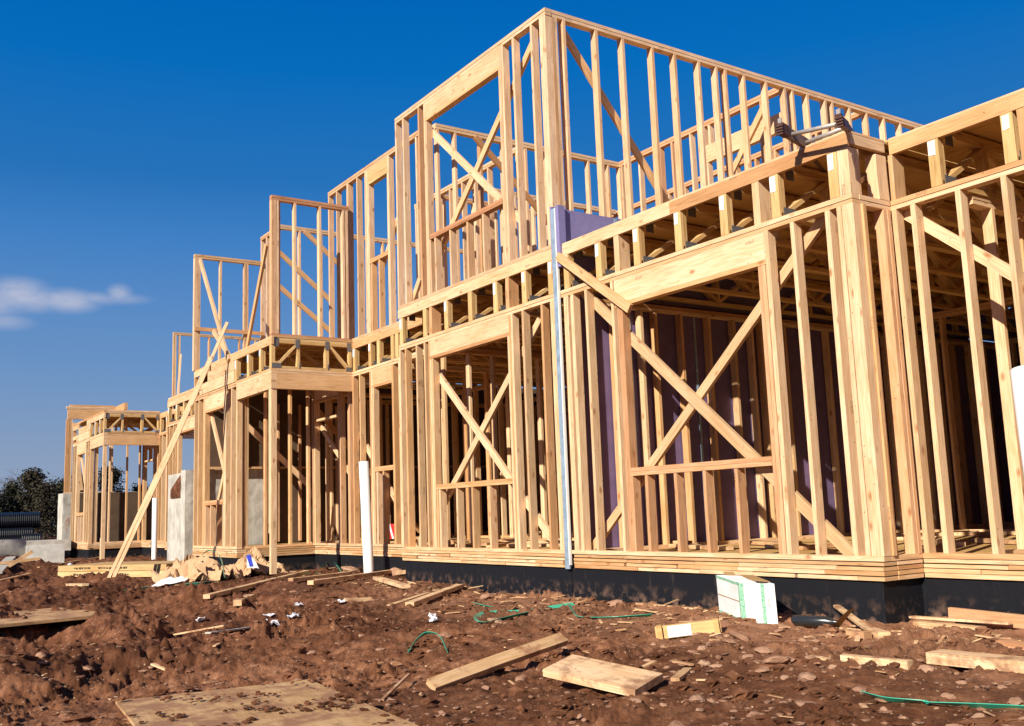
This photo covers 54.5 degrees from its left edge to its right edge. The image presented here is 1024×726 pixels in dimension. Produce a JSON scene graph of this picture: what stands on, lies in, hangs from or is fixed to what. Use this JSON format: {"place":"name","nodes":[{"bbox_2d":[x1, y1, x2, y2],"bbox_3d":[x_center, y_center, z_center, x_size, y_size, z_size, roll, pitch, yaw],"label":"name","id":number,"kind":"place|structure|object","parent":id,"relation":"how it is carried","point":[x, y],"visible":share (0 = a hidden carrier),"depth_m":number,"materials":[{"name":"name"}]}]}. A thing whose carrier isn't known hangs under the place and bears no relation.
{"place":"outdoors","nodes":[
{"label":"outdoors","id":0,"kind":"place"},
{"bbox_2d":[0,534,1023,725],"bbox_3d":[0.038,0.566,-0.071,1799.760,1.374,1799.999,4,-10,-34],"label":"ground","id":1,"kind":"structure","parent":0,"point":[119,666],"depth_m":7.09,"materials":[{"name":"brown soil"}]},
{"bbox_2d":[0,487,14,512],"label":"cedar tree","id":2,"kind":"object","parent":1,"relation":"on","point":[3,509],"visible":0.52,"depth_m":74.05,"materials":[{"name":"green plant"}]},
{"bbox_2d":[0,556,15,573],"bbox_3d":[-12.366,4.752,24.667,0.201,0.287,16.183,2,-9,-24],"label":"plank","id":3,"kind":"object","parent":1,"relation":"on","point":[3,567],"visible":0.29,"depth_m":19.66,"materials":[{"name":"wood"}]},
{"bbox_2d":[0,557,39,564],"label":"plank","id":4,"kind":"object","parent":3,"relation":"on","point":[23,560],"visible":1,"depth_m":19.79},
{"bbox_2d":[0,476,21,511],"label":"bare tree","id":5,"kind":"object","parent":1,"relation":"on","point":[7,481],"visible":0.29,"depth_m":81.34,"materials":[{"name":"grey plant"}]},
{"bbox_2d":[0,537,21,539],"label":"culvert pipe","id":6,"kind":"object","parent":1,"relation":"on","point":[11,538],"visible":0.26,"depth_m":39.87,"materials":[{"name":"black plastic"}]},
{"bbox_2d":[0,527,32,537],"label":"culvert pipe","id":7,"kind":"object","parent":6,"relation":"on","point":[11,532],"visible":0.66,"depth_m":40.09,"materials":[{"name":"black plastic"}]},
{"bbox_2d":[0,512,39,527],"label":"culvert pipe","id":8,"kind":"object","parent":7,"relation":"on","point":[17,520],"visible":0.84,"depth_m":40.58,"materials":[{"name":"black plastic"}]},
{"bbox_2d":[22,533,40,540],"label":"culvert pipe","id":9,"kind":"object","parent":6,"relation":"on","point":[31,536],"visible":0.45,"depth_m":40.02,"materials":[{"name":"black plastic"}]},
{"bbox_2d":[0,539,25,556],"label":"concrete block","id":10,"kind":"object","parent":1,"relation":"on","point":[13,547],"visible":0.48,"depth_m":23.58,"materials":[{"name":"concrete"}]},
{"bbox_2d":[1,478,25,512],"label":"cedar tree","id":11,"kind":"object","parent":1,"relation":"on","point":[9,489],"visible":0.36,"depth_m":77.72,"materials":[{"name":"green plant"}]},
{"bbox_2d":[0,573,31,580],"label":"lath","id":12,"kind":"object","parent":1,"relation":"on","point":[15,576],"visible":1,"depth_m":17.29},
{"bbox_2d":[6,550,33,569],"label":"plank","id":13,"kind":"object","parent":1,"relation":"on","point":[19,559],"visible":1,"depth_m":19.27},
{"bbox_2d":[4,467,54,534],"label":"cedar tree","id":14,"kind":"object","parent":1,"relation":"on","point":[30,477],"visible":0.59,"depth_m":75.57,"materials":[{"name":"green plant"}]},
{"bbox_2d":[35,652,46,657],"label":"stone","id":15,"kind":"object","parent":1,"relation":"on","point":[41,654],"visible":0.94,"depth_m":7.25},
{"bbox_2d":[23,480,60,539],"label":"cedar tree","id":16,"kind":"object","parent":1,"relation":"on","point":[45,491],"visible":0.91,"depth_m":74.24,"materials":[{"name":"green plant"}]},
{"bbox_2d":[25,544,64,562],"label":"concrete block","id":17,"kind":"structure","parent":1,"relation":"on","point":[53,553],"depth_m":23.40,"materials":[{"name":"concrete"}]},
{"bbox_2d":[26,539,70,550],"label":"concrete slab","id":18,"kind":"structure","parent":1,"relation":"on","point":[67,542],"depth_m":26.76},
{"bbox_2d":[43,476,63,533],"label":"cedar tree","id":19,"kind":"object","parent":1,"relation":"on","point":[61,485],"visible":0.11,"depth_m":79.31,"materials":[{"name":"green plant"}]},
{"bbox_2d":[0,607,113,627],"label":"plywood strip","id":20,"kind":"object","parent":1,"relation":"on","point":[42,616],"visible":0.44,"depth_m":10.37,"materials":[{"name":"wood"}]},
{"bbox_2d":[37,557,97,567],"bbox_3d":[-10.243,4.630,23.151,0.063,0.025,5.222,-1,-9,-9],"label":"lath","id":21,"kind":"object","parent":1,"relation":"on","point":[74,561],"visible":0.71,"depth_m":23.39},
{"bbox_2d":[66,583,88,585],"bbox_3d":[-6.552,3.334,14.941,0.090,0.111,1.836,3,-10,-31],"label":"block","id":22,"kind":"object","parent":1,"relation":"on","point":[77,584],"depth_m":14.60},
{"bbox_2d":[55,470,101,521],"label":"cedar tree","id":23,"kind":"object","parent":1,"relation":"on","point":[80,490],"visible":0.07,"depth_m":78.02,"materials":[{"name":"green plant"}]},
{"bbox_2d":[83,666,94,670],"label":"stone","id":24,"kind":"object","parent":1,"relation":"on","point":[88,668],"visible":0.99,"depth_m":7.25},
{"bbox_2d":[57,491,141,556],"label":"concrete wall","id":25,"kind":"structure","parent":1,"relation":"on","point":[64,516],"depth_m":28.34,"materials":[{"name":"concrete"}]},
{"bbox_2d":[58,570,164,576],"bbox_3d":[-6.569,3.637,17.291,2.300,0.098,1.152,-5,-9,20],"label":"strand board","id":26,"kind":"object","parent":1,"relation":"on","point":[142,573],"visible":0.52,"depth_m":16.65,"materials":[{"name":"brown"}]},
{"bbox_2d":[58,560,182,571],"bbox_3d":[-6.568,3.533,17.304,2.300,0.098,1.152,-5,-9,20],"label":"strand board","id":27,"kind":"object","parent":26,"relation":"on","point":[137,565],"visible":0.79,"depth_m":16.89,"materials":[{"name":"brown"}]},
{"bbox_2d":[93,466,131,491],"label":"cedar tree","id":28,"kind":"object","parent":1,"relation":"on","point":[117,474],"visible":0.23,"depth_m":80.87,"materials":[{"name":"green plant"}]},
{"bbox_2d":[128,480,149,491],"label":"cedar tree","id":29,"kind":"object","parent":1,"relation":"on","point":[135,489],"visible":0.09,"depth_m":83.38,"materials":[{"name":"green plant"}]},
{"bbox_2d":[151,498,157,558],"bbox_3d":[-8.773,4.205,24.376,0.124,1.776,0.153,4,-10,-34],"label":"drain pipe","id":30,"kind":"object","parent":1,"relation":"on","point":[154,527],"visible":0.84,"depth_m":24.35,"materials":[{"name":"white plastic"}]},
{"bbox_2d":[150,663,164,669],"bbox_3d":[-2.540,2.238,7.269,0.296,0.066,0.038,-8,-10,35],"label":"stick","id":31,"kind":"object","parent":1,"relation":"on","point":[156,665],"visible":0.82,"depth_m":7.30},
{"bbox_2d":[107,357,209,577],"bbox_3d":[-5.795,1.681,16.397,1.594,3.659,0.054,2,-9,-23],"label":"prop board","id":32,"kind":"object","parent":1,"relation":"on","point":[118,557],"visible":0.92,"depth_m":16.25,"materials":[{"name":"brown wood"}]},
{"bbox_2d":[64,332,259,559],"bbox_3d":[-7.143,2.289,25.464,5.991,6.730,11.930,4,-10,-34],"label":"house frame","id":33,"kind":"object","parent":1,"relation":"on","point":[100,520],"visible":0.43,"depth_m":26.45,"materials":[{"name":"brown wood"}]},
{"bbox_2d":[112,322,228,576],"bbox_3d":[-5.626,1.382,16.443,1.790,4.266,0.052,1,-9,-21],"label":"prop board","id":34,"kind":"object","parent":1,"relation":"on","point":[126,549],"visible":0.87,"depth_m":16.40,"materials":[{"name":"brown wood"}]},
{"bbox_2d":[148,554,246,586],"bbox_3d":[-4.866,3.139,15.119,1.484,0.470,1.175,-9,-11,38],"label":"kraft wrap","id":35,"kind":"object","parent":1,"relation":"on","point":[189,567],"visible":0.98,"depth_m":14.86,"materials":[{"name":"brown paper"}]},
{"bbox_2d":[173,624,227,634],"bbox_3d":[-3.048,2.591,9.627,0.794,0.134,0.052,-7,-10,32],"label":"lath","id":36,"kind":"object","parent":1,"relation":"on","point":[200,629],"visible":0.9,"depth_m":9.57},
{"bbox_2d":[185,580,219,584],"bbox_3d":[-4.343,3.147,14.284,0.312,0.043,0.810,-5,-9,21],"label":"plastic strap","id":37,"kind":"object","parent":1,"relation":"on","point":[202,582],"visible":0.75,"depth_m":14.00,"materials":[{"name":"teal"}]},
{"bbox_2d":[202,550,224,576],"bbox_3d":[-4.658,3.089,15.345,0.372,0.321,3.096,1,-9,-18],"label":"plastic strap","id":38,"kind":"object","parent":1,"relation":"on","point":[220,558],"visible":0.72,"depth_m":15.77,"materials":[{"name":"teal"}]},
{"bbox_2d":[205,627,250,633],"bbox_3d":[-2.668,2.524,9.383,0.062,0.069,0.853,-4,-9,10],"label":"lath","id":39,"kind":"object","parent":1,"relation":"on","point":[242,628],"visible":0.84,"depth_m":9.37,"materials":[{"name":"wood"}]},
{"bbox_2d":[167,469,318,560],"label":"concrete wall","id":40,"kind":"structure","parent":1,"relation":"on","point":[180,519],"depth_m":19.01,"materials":[{"name":"grey concrete"}]},
{"bbox_2d":[233,594,255,605],"bbox_3d":[-3.090,2.738,11.496,0.091,0.111,1.571,-1,-9,-9],"label":"block","id":41,"kind":"object","parent":1,"relation":"on","point":[237,602],"depth_m":10.74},
{"bbox_2d":[221,546,287,576],"bbox_3d":[-4.061,3.145,15.790,1.381,0.483,0.929,-9,-11,39],"label":"kraft wrap","id":42,"kind":"object","parent":1,"relation":"on","point":[253,559],"visible":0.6,"depth_m":15.65,"materials":[{"name":"brown paper"}]},
{"bbox_2d":[203,570,309,598],"bbox_3d":[-3.346,2.945,13.300,0.090,0.157,2.820,-4,-9,13],"label":"plank","id":43,"kind":"object","parent":1,"relation":"on","point":[240,588],"visible":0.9,"depth_m":12.85,"materials":[{"name":"wood"}]},
{"bbox_2d":[115,679,417,725],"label":"plywood sheet","id":44,"kind":"object","parent":1,"relation":"on","point":[300,703],"visible":1,"depth_m":5.34,"materials":[{"name":"brown wood"}]},
{"bbox_2d":[288,572,351,580],"bbox_3d":[-2.587,2.894,13.481,0.091,0.047,1.164,-7,-10,31],"label":"plank","id":45,"kind":"object","parent":1,"relation":"on","point":[319,576],"visible":0.97,"depth_m":13.39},
{"bbox_2d":[307,570,390,584],"bbox_3d":[-2.080,2.879,13.424,0.089,0.053,2.274,-5,-9,22],"label":"plank","id":46,"kind":"object","parent":1,"relation":"on","point":[341,578],"visible":0.9,"depth_m":13.12,"materials":[{"name":"wood"}]},
{"bbox_2d":[341,566,360,572],"bbox_3d":[-2.428,3.127,15.046,0.272,0.101,0.342,12,-10,46],"label":"stone","id":47,"kind":"object","parent":1,"relation":"on","point":[349,568],"visible":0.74,"depth_m":14.94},
{"bbox_2d":[344,597,372,601],"bbox_3d":[-1.700,2.612,10.966,0.319,0.055,0.062,2,-9,-26],"label":"block","id":48,"kind":"object","parent":1,"relation":"on","point":[362,599],"depth_m":10.95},
{"bbox_2d":[359,461,373,572],"bbox_3d":[-2.126,2.423,14.548,0.249,1.964,0.146,-10,-11,42],"label":"drain pipe","id":49,"kind":"object","parent":1,"relation":"on","point":[367,542],"visible":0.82,"depth_m":14.52,"materials":[{"name":"white plastic"}]},
{"bbox_2d":[368,660,400,664],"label":"plank","id":50,"kind":"object","parent":1,"relation":"on","point":[395,663],"visible":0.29,"depth_m":6.80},
{"bbox_2d":[373,576,409,588],"bbox_3d":[-1.533,2.762,12.525,0.101,0.058,1.669,1,-9,-20],"label":"block","id":51,"kind":"object","parent":1,"relation":"on","point":[398,584],"depth_m":12.33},
{"bbox_2d":[381,673,409,700],"bbox_3d":[-0.692,1.932,5.934,0.019,0.059,0.585,-3,-9,9],"label":"stick","id":52,"kind":"object","parent":1,"relation":"on","point":[397,685],"visible":1,"depth_m":5.91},
{"bbox_2d":[390,567,400,575],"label":"stone","id":53,"kind":"object","parent":1,"relation":"on","point":[394,570],"visible":0.49,"depth_m":14.16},
{"bbox_2d":[396,570,405,574],"bbox_3d":[-1.542,2.905,13.791,0.150,0.058,0.092,-1,-9,-7],"label":"block","id":54,"kind":"object","parent":1,"relation":"on","point":[398,572],"depth_m":13.75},
{"bbox_2d":[387,589,438,605],"bbox_3d":[-1.065,2.578,10.908,0.072,0.098,1.172,-5,-9,22],"label":"plank","id":55,"kind":"object","parent":1,"relation":"on","point":[412,597],"visible":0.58,"depth_m":10.84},
{"bbox_2d":[407,632,447,652],"bbox_3d":[-0.616,2.134,7.598,0.314,0.116,0.415,-3,-9,4],"label":"plastic strap","id":56,"kind":"object","parent":1,"relation":"on","point":[425,633],"visible":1,"depth_m":7.72,"materials":[{"name":"teal"}]},
{"bbox_2d":[405,584,463,606],"bbox_3d":[-0.831,2.539,10.893,0.099,0.098,1.660,-4,-9,14],"label":"plank","id":57,"kind":"object","parent":1,"relation":"on","point":[431,596],"visible":1,"depth_m":10.74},
{"bbox_2d":[437,632,451,638],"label":"stone","id":58,"kind":"object","parent":1,"relation":"on","point":[445,635],"visible":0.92,"depth_m":7.84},
{"bbox_2d":[480,593,494,599],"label":"stone","id":59,"kind":"object","parent":1,"relation":"on","point":[486,596],"visible":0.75,"depth_m":10.61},
{"bbox_2d":[487,618,501,622],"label":"stone","id":60,"kind":"object","parent":1,"relation":"on","point":[498,620],"visible":0.79,"depth_m":8.31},
{"bbox_2d":[426,633,567,690],"bbox_3d":[-0.070,1.905,6.354,1.148,0.231,0.100,6,-11,-42],"label":"plank","id":61,"kind":"object","parent":1,"relation":"on","point":[475,669],"visible":0.97,"depth_m":6.30,"materials":[{"name":"wood"}]},
{"bbox_2d":[0,570,1022,725],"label":"dirt clods","id":62,"kind":"object","parent":1,"relation":"on","point":[735,690],"visible":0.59,"depth_m":5.88,"materials":[{"name":"brown soil"}]},
{"bbox_2d":[515,674,524,680],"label":"stone","id":63,"kind":"object","parent":1,"relation":"on","point":[521,677],"visible":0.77,"depth_m":6.05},
{"bbox_2d":[474,602,574,622],"bbox_3d":[-0.005,2.228,8.898,0.462,0.042,1.467,-8,-10,33],"label":"plastic strap","id":64,"kind":"object","parent":1,"relation":"on","point":[510,616],"visible":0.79,"depth_m":8.72,"materials":[{"name":"teal"}]},
{"bbox_2d":[35,567,1020,717],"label":"wood splinters","id":65,"kind":"object","parent":1,"relation":"on","point":[941,639],"visible":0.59,"depth_m":7.68,"materials":[{"name":"wood"}]},
{"bbox_2d":[192,7,967,597],"bbox_3d":[1.125,0.493,17.139,10.307,7.240,10.876,4,-10,-34],"label":"house frame","id":66,"kind":"object","parent":1,"relation":"on","point":[466,479],"visible":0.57,"depth_m":14.62,"materials":[{"name":"brown wood"}]},
{"bbox_2d":[390,524,394,538],"bbox_3d":[-2.207,3.144,18.356,0.024,0.349,1.146,4,-10,-34],"label":"barrier board","id":67,"kind":"object","parent":66,"relation":"on","point":[392,534],"visible":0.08,"depth_m":18.35,"materials":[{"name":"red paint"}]},
{"bbox_2d":[550,205,1013,568],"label":"party wall","id":68,"kind":"structure","parent":66,"relation":"attached to","point":[567,225],"depth_m":11.64,"materials":[{"name":"purple"}]},
{"bbox_2d":[543,654,662,696],"bbox_3d":[0.506,1.751,5.579,0.620,0.152,0.294,-9,-11,38],"label":"wide board","id":69,"kind":"object","parent":1,"relation":"on","point":[625,680],"visible":1,"depth_m":5.52,"materials":[{"name":"wood"}]},
{"bbox_2d":[567,604,651,617],"bbox_3d":[0.676,2.176,8.665,0.412,0.045,1.285,3,-10,-29],"label":"plastic strap","id":70,"kind":"object","parent":1,"relation":"on","point":[641,615],"visible":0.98,"depth_m":8.20,"materials":[{"name":"teal"}]},
{"bbox_2d":[607,600,622,606],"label":"stone","id":71,"kind":"object","parent":1,"relation":"on","point":[613,603],"visible":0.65,"depth_m":9.25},
{"bbox_2d":[629,697,641,702],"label":"stone","id":72,"kind":"object","parent":1,"relation":"on","point":[637,700],"visible":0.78,"depth_m":5.20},
{"bbox_2d":[641,660,656,668],"bbox_3d":[0.832,1.872,6.145,0.156,0.045,0.038,5,-11,-38],"label":"stick","id":73,"kind":"object","parent":1,"relation":"on","point":[652,662],"visible":0.76,"depth_m":6.15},
{"bbox_2d":[636,602,695,609],"bbox_3d":[1.365,2.175,8.880,0.044,0.027,0.841,3,-10,-29],"label":"lath","id":74,"kind":"object","parent":1,"relation":"on","point":[639,603],"visible":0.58,"depth_m":8.85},
{"bbox_2d":[670,720,684,725],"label":"stone","id":75,"kind":"object","parent":1,"relation":"on","point":[675,723],"visible":1,"depth_m":4.72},
{"bbox_2d":[671,667,691,680],"bbox_3d":[0.977,1.790,5.713,0.053,0.020,0.362,-5,-9,21],"label":"stick","id":76,"kind":"object","parent":1,"relation":"on","point":[682,673],"visible":0.95,"depth_m":5.65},
{"bbox_2d":[672,660,693,665],"bbox_3d":[1.040,1.840,6.096,0.032,0.016,0.218,2,-9,-24],"label":"stick","id":77,"kind":"object","parent":1,"relation":"on","point":[684,663],"visible":0.95,"depth_m":6.06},
{"bbox_2d":[655,618,721,638],"bbox_3d":[1.279,1.935,7.220,0.478,0.146,0.090,-4,-9,10],"label":"tagged block","id":78,"kind":"object","parent":1,"relation":"on","point":[683,629],"depth_m":7.20,"materials":[{"name":"wood"}]},
{"bbox_2d":[689,694,705,702],"bbox_3d":[0.958,1.738,5.122,0.090,0.052,0.101,-9,-11,40],"label":"stone","id":79,"kind":"object","parent":1,"relation":"on","point":[697,697],"visible":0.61,"depth_m":5.10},
{"bbox_2d":[709,664,721,667],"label":"stone","id":80,"kind":"object","parent":1,"relation":"on","point":[715,665],"visible":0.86,"depth_m":5.93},
{"bbox_2d":[723,639,737,643],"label":"stone","id":81,"kind":"object","parent":1,"relation":"on","point":[732,641],"visible":0.94,"depth_m":6.65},
{"bbox_2d":[728,630,750,641],"bbox_3d":[1.572,1.885,6.853,0.123,0.046,0.192,17,-4,-20],"label":"stone","id":82,"kind":"object","parent":1,"relation":"on","point":[740,636],"visible":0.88,"depth_m":6.81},
{"bbox_2d":[716,572,777,623],"bbox_3d":[1.833,1.838,7.803,0.212,0.356,0.745,-1,-9,-8],"label":"carton","id":83,"kind":"object","parent":1,"relation":"on","point":[747,596],"visible":0.86,"depth_m":7.62,"materials":[{"name":"white cardboard"}]},
{"bbox_2d":[746,711,760,717],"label":"stone","id":84,"kind":"object","parent":1,"relation":"on","point":[751,714],"visible":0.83,"depth_m":4.74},
{"bbox_2d":[755,667,769,672],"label":"stone","id":85,"kind":"object","parent":1,"relation":"on","point":[763,670],"visible":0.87,"depth_m":5.66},
{"bbox_2d":[753,646,773,653],"bbox_3d":[1.553,1.773,6.147,0.130,0.046,0.172,9,-6,-22],"label":"stone","id":86,"kind":"object","parent":1,"relation":"on","point":[764,649],"visible":0.96,"depth_m":6.10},
{"bbox_2d":[762,655,790,664],"bbox_3d":[1.539,1.735,5.791,0.171,0.051,0.136,-20,-31,27],"label":"stone","id":87,"kind":"object","parent":1,"relation":"on","point":[773,659],"visible":0.84,"depth_m":5.74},
{"bbox_2d":[555,88,1023,623],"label":"house frame","id":88,"kind":"object","parent":1,"relation":"on","point":[919,224],"visible":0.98,"depth_m":8.34,"materials":[{"name":"brown wood"}]},
{"bbox_2d":[775,108,853,172],"bbox_3d":[2.922,-1.671,8.785,0.548,0.273,3.081,-7,-10,28],"label":"ladder","id":89,"kind":"object","parent":88,"relation":"on","point":[799,139],"visible":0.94,"depth_m":7.80,"materials":[{"name":"wood"}]},
{"bbox_2d":[799,672,815,679],"bbox_3d":[1.604,1.705,5.416,0.090,0.032,0.118,-2,4,-22],"label":"stone","id":90,"kind":"object","parent":1,"relation":"on","point":[808,675],"visible":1,"depth_m":5.39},
{"bbox_2d":[795,700,820,706],"bbox_3d":[1.430,1.642,4.763,0.141,0.042,0.112,12,2,21],"label":"stone","id":91,"kind":"object","parent":1,"relation":"on","point":[799,703],"visible":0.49,"depth_m":4.76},
{"bbox_2d":[791,614,836,626],"bbox_3d":[2.236,1.895,7.295,0.370,0.084,0.080,-8,-10,35],"label":"bottle","id":92,"kind":"object","parent":1,"relation":"on","point":[808,620],"visible":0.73,"depth_m":7.29,"materials":[{"name":"black plastic"}]},
{"bbox_2d":[810,654,830,659],"bbox_3d":[1.797,1.712,5.762,0.040,0.018,0.218,2,-9,-24],"label":"splint","id":93,"kind":"object","parent":1,"relation":"on","point":[822,657],"visible":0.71,"depth_m":5.75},
{"bbox_2d":[830,608,853,629],"bbox_3d":[2.270,1.781,6.857,0.054,0.231,0.575,-2,-8,-2],"label":"cardboard sheet","id":94,"kind":"object","parent":1,"relation":"on","point":[841,620],"visible":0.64,"depth_m":6.82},
{"bbox_2d":[833,605,883,638],"bbox_3d":[2.427,1.815,6.980,0.051,0.120,1.138,-3,-8,4],"label":"lath","id":95,"kind":"object","parent":1,"relation":"on","point":[856,620],"visible":0.79,"depth_m":6.93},
{"bbox_2d":[846,630,871,639],"bbox_3d":[2.281,1.787,6.532,0.085,0.046,0.144,4,-10,-34],"label":"block","id":96,"kind":"object","parent":1,"relation":"on","point":[865,635],"depth_m":6.50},
{"bbox_2d":[852,686,866,693],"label":"stone","id":97,"kind":"object","parent":1,"relation":"on","point":[858,688],"visible":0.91,"depth_m":4.98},
{"bbox_2d":[840,654,912,669],"bbox_3d":[2.003,1.643,5.469,0.063,0.048,0.409,5,-11,-38],"label":"plank","id":98,"kind":"object","parent":1,"relation":"on","point":[906,664],"visible":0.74,"depth_m":5.42,"materials":[{"name":"wood"}]},
{"bbox_2d":[873,627,890,635],"bbox_3d":[2.459,1.817,6.688,0.083,0.064,0.446,-3,-9,8],"label":"block","id":99,"kind":"object","parent":1,"relation":"on","point":[879,632],"depth_m":6.49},
{"bbox_2d":[874,698,890,702],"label":"stone","id":100,"kind":"object","parent":1,"relation":"on","point":[880,700],"visible":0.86,"depth_m":4.80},
{"bbox_2d":[918,665,934,672],"bbox_3d":[2.198,1.623,5.265,0.066,0.046,0.080,4,-11,-37],"label":"stone","id":101,"kind":"object","parent":1,"relation":"on","point":[925,668],"visible":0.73,"depth_m":5.25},
{"bbox_2d":[861,691,1023,708],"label":"plastic strap","id":102,"kind":"object","parent":1,"relation":"on","point":[973,705],"visible":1,"depth_m":4.57,"materials":[{"name":"teal"}]},
{"bbox_2d":[940,692,955,698],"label":"stone","id":103,"kind":"object","parent":1,"relation":"on","point":[947,695],"visible":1,"depth_m":4.70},
{"bbox_2d":[913,620,985,629],"bbox_3d":[3.056,1.850,6.949,0.089,0.056,0.504,4,-10,-34],"label":"plank","id":104,"kind":"object","parent":1,"relation":"on","point":[927,624],"visible":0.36,"depth_m":7.00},
{"bbox_2d":[909,615,1011,624],"bbox_3d":[3.117,1.794,6.936,0.050,0.023,0.749,4,-10,-34],"label":"lath","id":105,"kind":"object","parent":104,"relation":"on","point":[962,620],"visible":1,"depth_m":6.89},
{"bbox_2d":[955,680,966,684],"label":"stone","id":106,"kind":"object","parent":1,"relation":"on","point":[962,682],"visible":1,"depth_m":4.88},
{"bbox_2d":[935,634,996,644],"bbox_3d":[2.808,1.715,6.156,0.807,0.040,0.052,5,-11,-40],"label":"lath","id":107,"kind":"object","parent":1,"relation":"on","point":[975,638],"visible":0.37,"depth_m":6.16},
{"bbox_2d":[926,649,1023,673],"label":"plank","id":108,"kind":"object","parent":1,"relation":"on","point":[984,661],"visible":1,"depth_m":5.16,"materials":[{"name":"wood"}]},
{"bbox_2d":[970,713,984,717],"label":"stone","id":109,"kind":"object","parent":1,"relation":"on","point":[978,715],"visible":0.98,"depth_m":4.39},
{"bbox_2d":[948,607,1023,628],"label":"plank","id":110,"kind":"object","parent":1,"relation":"on","point":[1017,620],"visible":0.78,"depth_m":6.82,"materials":[{"name":"brown wood"}]},
{"bbox_2d":[995,638,1023,649],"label":"plank","id":111,"kind":"object","parent":1,"relation":"on","point":[1010,643],"visible":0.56,"depth_m":5.80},
{"bbox_2d":[1008,697,1023,704],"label":"stone","id":112,"kind":"object","parent":1,"relation":"on","point":[1016,700],"visible":0.95,"depth_m":4.47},
{"bbox_2d":[1010,365,1023,473],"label":"drain pipe","id":113,"kind":"object","parent":1,"relation":"on","point":[1017,377],"visible":1,"depth_m":5.71,"materials":[{"name":"white plastic"}]},
{"bbox_2d":[0,0,1023,524],"label":"sky","id":114,"kind":"structure","parent":0,"point":[139,138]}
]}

